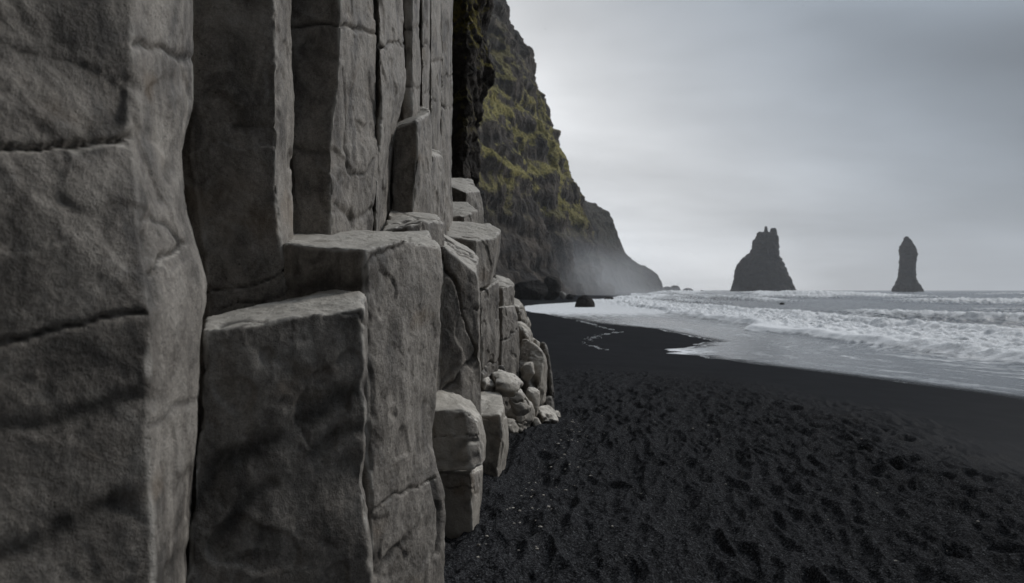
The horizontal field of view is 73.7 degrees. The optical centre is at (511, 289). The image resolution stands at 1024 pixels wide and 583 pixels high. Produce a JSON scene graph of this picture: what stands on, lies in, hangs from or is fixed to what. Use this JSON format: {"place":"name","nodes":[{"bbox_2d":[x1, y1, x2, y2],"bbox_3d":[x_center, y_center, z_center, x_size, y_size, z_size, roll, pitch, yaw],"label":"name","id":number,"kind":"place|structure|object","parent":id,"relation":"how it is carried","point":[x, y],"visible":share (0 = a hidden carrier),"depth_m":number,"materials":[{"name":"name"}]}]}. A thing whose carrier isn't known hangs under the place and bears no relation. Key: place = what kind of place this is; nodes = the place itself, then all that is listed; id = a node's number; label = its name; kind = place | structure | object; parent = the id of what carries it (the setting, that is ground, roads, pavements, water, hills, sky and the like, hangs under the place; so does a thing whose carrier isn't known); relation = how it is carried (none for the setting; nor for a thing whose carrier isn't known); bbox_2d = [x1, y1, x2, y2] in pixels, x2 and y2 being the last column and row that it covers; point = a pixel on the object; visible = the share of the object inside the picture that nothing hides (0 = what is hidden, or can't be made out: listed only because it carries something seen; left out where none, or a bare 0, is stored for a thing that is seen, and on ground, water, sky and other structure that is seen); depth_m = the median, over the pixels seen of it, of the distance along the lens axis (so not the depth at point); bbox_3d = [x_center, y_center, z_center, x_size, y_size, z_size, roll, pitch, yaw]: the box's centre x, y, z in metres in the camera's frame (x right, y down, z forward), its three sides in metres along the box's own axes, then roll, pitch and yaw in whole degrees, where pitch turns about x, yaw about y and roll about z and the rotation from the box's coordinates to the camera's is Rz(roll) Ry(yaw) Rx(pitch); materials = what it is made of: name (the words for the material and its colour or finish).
{"place":"outdoors","nodes":[
{"label":"outdoors","id":0,"kind":"place"},
{"bbox_2d":[477,0,614,294],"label":"cliff","id":1,"kind":"structure","parent":0,"point":[533,199],"depth_m":209.56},
{"bbox_2d":[451,0,495,188],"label":"overhanging rock","id":2,"kind":"object","parent":1,"relation":"attached to","point":[473,73],"visible":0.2,"depth_m":10.47,"materials":[{"name":"black stone"}]},
{"bbox_2d":[584,201,662,292],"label":"headland","id":3,"kind":"structure","parent":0,"point":[623,272],"depth_m":451.72,"materials":[{"name":"grey stone"}]},
{"bbox_2d":[444,293,1023,582],"bbox_3d":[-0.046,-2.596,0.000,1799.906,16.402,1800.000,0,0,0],"label":"beach","id":4,"kind":"structure","parent":0,"point":[926,482],"depth_m":5.87,"materials":[{"name":"black sand"}]},
{"bbox_2d":[0,0,206,582],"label":"basalt column","id":5,"kind":"structure","parent":4,"relation":"on","point":[103,285],"depth_m":1.69,"materials":[{"name":"grey stone"}]},
{"bbox_2d":[182,0,293,582],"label":"basalt column","id":6,"kind":"structure","parent":4,"relation":"on","point":[237,150],"depth_m":2.88,"materials":[{"name":"grey stone"}]},
{"bbox_2d":[187,289,372,582],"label":"broken column","id":7,"kind":"structure","parent":4,"relation":"on","point":[280,459],"depth_m":2.38,"materials":[{"name":"grey stone"}]},
{"bbox_2d":[289,0,377,234],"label":"basalt column","id":8,"kind":"structure","parent":4,"relation":"on","point":[333,164],"depth_m":3.43,"materials":[{"name":"grey stone"}]},
{"bbox_2d":[283,230,445,582],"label":"broken column","id":9,"kind":"structure","parent":4,"relation":"on","point":[396,278],"depth_m":3.02,"materials":[{"name":"grey stone"}]},
{"bbox_2d":[372,0,405,230],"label":"basalt column","id":10,"kind":"structure","parent":4,"relation":"on","point":[390,69],"depth_m":4.27,"materials":[{"name":"grey stone"}]},
{"bbox_2d":[390,0,420,210],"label":"thin basalt column","id":11,"kind":"structure","parent":4,"relation":"on","point":[410,106],"depth_m":5.13,"materials":[{"name":"grey stone"}]},
{"bbox_2d":[391,106,433,213],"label":"broken column","id":12,"kind":"structure","parent":4,"relation":"on","point":[412,183],"depth_m":4.74,"materials":[{"name":"grey stone"}]},
{"bbox_2d":[383,209,443,390],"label":"broken column","id":13,"kind":"structure","parent":4,"relation":"on","point":[398,221],"depth_m":4.38,"materials":[{"name":"grey stone"}]},
{"bbox_2d":[418,0,430,108],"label":"thin basalt column","id":14,"kind":"structure","parent":4,"relation":"on","point":[424,25],"depth_m":5.55,"materials":[{"name":"grey stone"}]},
{"bbox_2d":[429,0,442,151],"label":"thin basalt column","id":15,"kind":"structure","parent":4,"relation":"on","point":[436,66],"depth_m":6.04,"materials":[{"name":"grey stone"}]},
{"bbox_2d":[432,149,446,234],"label":"broken column","id":16,"kind":"structure","parent":4,"relation":"on","point":[439,208],"depth_m":5.52,"materials":[{"name":"grey stone"}]},
{"bbox_2d":[440,0,452,230],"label":"thin basalt column","id":17,"kind":"structure","parent":4,"relation":"on","point":[446,75],"depth_m":6.62,"materials":[{"name":"grey stone"}]},
{"bbox_2d":[439,234,480,414],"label":"broken column","id":18,"kind":"structure","parent":4,"relation":"on","point":[459,361],"depth_m":4.51,"materials":[{"name":"grey stone"}]},
{"bbox_2d":[438,465,482,538],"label":"broken column","id":19,"kind":"structure","parent":4,"relation":"on","point":[463,493],"depth_m":4.30,"materials":[{"name":"grey stone"}]},
{"bbox_2d":[432,390,485,470],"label":"broken column","id":20,"kind":"structure","parent":19,"relation":"on","point":[458,438],"depth_m":4.11,"materials":[{"name":"grey stone"}]},
{"bbox_2d":[453,202,477,222],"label":"broken column","id":21,"kind":"structure","parent":4,"relation":"on","point":[465,211],"depth_m":7.76,"materials":[{"name":"grey stone"}]},
{"bbox_2d":[451,178,483,223],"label":"broken column","id":22,"kind":"structure","parent":4,"relation":"on","point":[465,190],"depth_m":8.74,"materials":[{"name":"grey stone"}]},
{"bbox_2d":[479,278,499,391],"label":"broken column","id":23,"kind":"structure","parent":4,"relation":"on","point":[489,326],"depth_m":6.53,"materials":[{"name":"grey stone"}]},
{"bbox_2d":[447,221,500,287],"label":"broken column","id":24,"kind":"structure","parent":23,"relation":"on","point":[482,241],"depth_m":6.47,"materials":[{"name":"grey stone"}]},
{"bbox_2d":[482,416,508,476],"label":"broken column","id":25,"kind":"structure","parent":4,"relation":"on","point":[497,448],"depth_m":5.69,"materials":[{"name":"grey stone"}]},
{"bbox_2d":[481,391,504,423],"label":"broken column","id":26,"kind":"structure","parent":25,"relation":"on","point":[492,408],"depth_m":5.91,"materials":[{"name":"grey stone"}]},
{"bbox_2d":[480,377,494,391],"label":"rubble stone","id":27,"kind":"object","parent":26,"relation":"on","point":[487,384],"visible":0.66,"depth_m":6.38,"materials":[{"name":"grey stone"}]},
{"bbox_2d":[491,369,522,396],"bbox_3d":[-0.060,0.913,6.654,0.341,0.264,0.687,0,0,0],"label":"boulder","id":28,"kind":"object","parent":26,"relation":"on","point":[507,384],"visible":0.88,"depth_m":6.42,"materials":[{"name":"grey stone"}]},
{"bbox_2d":[498,365,506,371],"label":"rubble stone","id":29,"kind":"object","parent":28,"relation":"on","point":[501,367],"visible":0.22,"depth_m":7.69,"materials":[{"name":"grey stone"}]},
{"bbox_2d":[497,305,519,415],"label":"broken column","id":30,"kind":"structure","parent":4,"relation":"on","point":[509,354],"depth_m":8.05,"materials":[{"name":"grey stone"}]},
{"bbox_2d":[495,275,514,306],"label":"broken column","id":31,"kind":"structure","parent":30,"relation":"on","point":[506,292],"depth_m":8.22,"materials":[{"name":"grey stone"}]},
{"bbox_2d":[507,418,518,433],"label":"boulder","id":32,"kind":"object","parent":4,"relation":"on","point":[513,427],"visible":0.64,"depth_m":7.32,"materials":[{"name":"grey stone"}]},
{"bbox_2d":[508,389,531,415],"bbox_3d":[0.081,1.165,7.186,0.261,0.307,0.446,0,0,0],"label":"boulder","id":33,"kind":"object","parent":4,"relation":"on","point":[520,404],"visible":0.77,"depth_m":7.01,"materials":[{"name":"grey stone"}]},
{"bbox_2d":[506,401,534,432],"bbox_3d":[0.096,1.416,7.654,0.320,0.333,0.547,0,0,0],"label":"boulder","id":34,"kind":"object","parent":4,"relation":"on","point":[525,421],"visible":0.58,"depth_m":7.50,"materials":[{"name":"grey stone"}]},
{"bbox_2d":[514,280,547,299],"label":"boulder","id":35,"kind":"object","parent":4,"relation":"on","point":[532,290],"visible":0.85,"depth_m":118.19,"materials":[{"name":"black stone"}]},
{"bbox_2d":[519,339,547,405],"bbox_3d":[0.250,1.277,8.993,0.452,1.267,1.262,0,0,0],"label":"boulder","id":36,"kind":"object","parent":4,"relation":"on","point":[531,351],"visible":0.34,"depth_m":8.72,"materials":[{"name":"grey stone"}]},
{"bbox_2d":[517,321,533,347],"bbox_3d":[0.171,0.715,9.504,0.326,0.571,0.929,0,0,8],"label":"boulder","id":37,"kind":"object","parent":36,"relation":"on","point":[525,332],"visible":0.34,"depth_m":9.17,"materials":[{"name":"grey stone"}]},
{"bbox_2d":[514,298,530,329],"bbox_3d":[0.134,0.429,10.227,0.315,0.650,0.828,0,0,0],"label":"boulder","id":38,"kind":"object","parent":37,"relation":"on","point":[520,311],"visible":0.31,"depth_m":9.97,"materials":[{"name":"grey stone"}]},
{"bbox_2d":[525,317,530,327],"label":"rubble stone","id":39,"kind":"object","parent":38,"relation":"on","point":[527,322],"visible":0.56,"depth_m":10.02,"materials":[{"name":"grey stone"}]},
{"bbox_2d":[520,362,534,381],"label":"rubble stone","id":40,"kind":"object","parent":36,"relation":"on","point":[527,371],"visible":1,"depth_m":8.33,"materials":[{"name":"grey stone"}]},
{"bbox_2d":[526,387,540,425],"bbox_3d":[0.247,1.395,8.067,0.182,0.485,0.389,0,0,0],"label":"boulder","id":41,"kind":"object","parent":4,"relation":"on","point":[533,395],"visible":0.45,"depth_m":7.92,"materials":[{"name":"grey stone"}]},
{"bbox_2d":[532,417,540,425],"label":"rubble stone","id":42,"kind":"object","parent":4,"relation":"on","point":[536,422],"visible":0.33,"depth_m":7.84,"materials":[{"name":"grey stone"}]},
{"bbox_2d":[540,342,553,400],"bbox_3d":[0.481,1.302,9.581,0.281,1.164,0.718,0,0,0],"label":"boulder","id":43,"kind":"object","parent":4,"relation":"on","point":[550,386],"visible":0.37,"depth_m":9.30,"materials":[{"name":"grey stone"}]},
{"bbox_2d":[533,338,539,346],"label":"rubble stone","id":44,"kind":"object","parent":43,"relation":"on","point":[536,342],"visible":0.27,"depth_m":9.39,"materials":[{"name":"grey stone"}]},
{"bbox_2d":[538,405,558,423],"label":"boulder","id":45,"kind":"object","parent":4,"relation":"on","point":[547,414],"visible":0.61,"depth_m":8.02,"materials":[{"name":"grey stone"}]},
{"bbox_2d":[544,396,553,408],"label":"rubble stone","id":46,"kind":"object","parent":45,"relation":"on","point":[549,401],"visible":0.39,"depth_m":8.75,"materials":[{"name":"grey stone"}]},
{"bbox_2d":[544,276,560,299],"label":"boulder","id":47,"kind":"object","parent":4,"relation":"on","point":[552,284],"visible":0.81,"depth_m":123.54,"materials":[{"name":"black stone"}]},
{"bbox_2d":[559,292,565,298],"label":"boulder","id":48,"kind":"object","parent":4,"relation":"on","point":[562,295],"visible":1,"depth_m":121.67,"materials":[{"name":"grey stone"}]},
{"bbox_2d":[566,294,575,299],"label":"boulder","id":49,"kind":"object","parent":4,"relation":"on","point":[570,296],"visible":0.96,"depth_m":124.19,"materials":[{"name":"black stone"}]},
{"bbox_2d":[575,295,594,306],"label":"boulder","id":50,"kind":"object","parent":4,"relation":"on","point":[584,301],"visible":0.48,"depth_m":83.97,"materials":[{"name":"black stone"}]},
{"bbox_2d":[477,414,978,575],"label":"pebbles","id":51,"kind":"object","parent":4,"relation":"on","point":[478,544],"visible":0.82,"depth_m":5.26,"materials":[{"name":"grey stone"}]},
{"bbox_2d":[506,0,1023,290],"label":"sky","id":52,"kind":"structure","parent":0,"point":[849,130],"materials":[{"name":"grey"}]},
{"bbox_2d":[525,290,1023,395],"bbox_3d":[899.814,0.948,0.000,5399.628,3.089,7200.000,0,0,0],"label":"sea","id":53,"kind":"structure","parent":0,"point":[974,340],"depth_m":35.13,"materials":[{"name":"liquid"}]},
{"bbox_2d":[663,286,672,290],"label":"sea rock","id":54,"kind":"object","parent":53,"relation":"on","point":[667,288],"visible":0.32,"depth_m":500.10,"materials":[{"name":"grey stone"}]},
{"bbox_2d":[671,285,680,290],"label":"sea rock","id":55,"kind":"object","parent":53,"relation":"on","point":[674,287],"visible":0.39,"depth_m":505.18,"materials":[{"name":"grey stone"}]},
{"bbox_2d":[730,226,796,291],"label":"sea stack","id":56,"kind":"object","parent":53,"relation":"on","point":[761,266],"visible":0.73,"depth_m":696.90,"materials":[{"name":"grey stone"}]},
{"bbox_2d":[891,236,923,291],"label":"sea stack","id":57,"kind":"object","parent":53,"relation":"in","point":[906,281],"visible":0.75,"depth_m":754.36,"materials":[{"name":"grey stone"}]}
]}

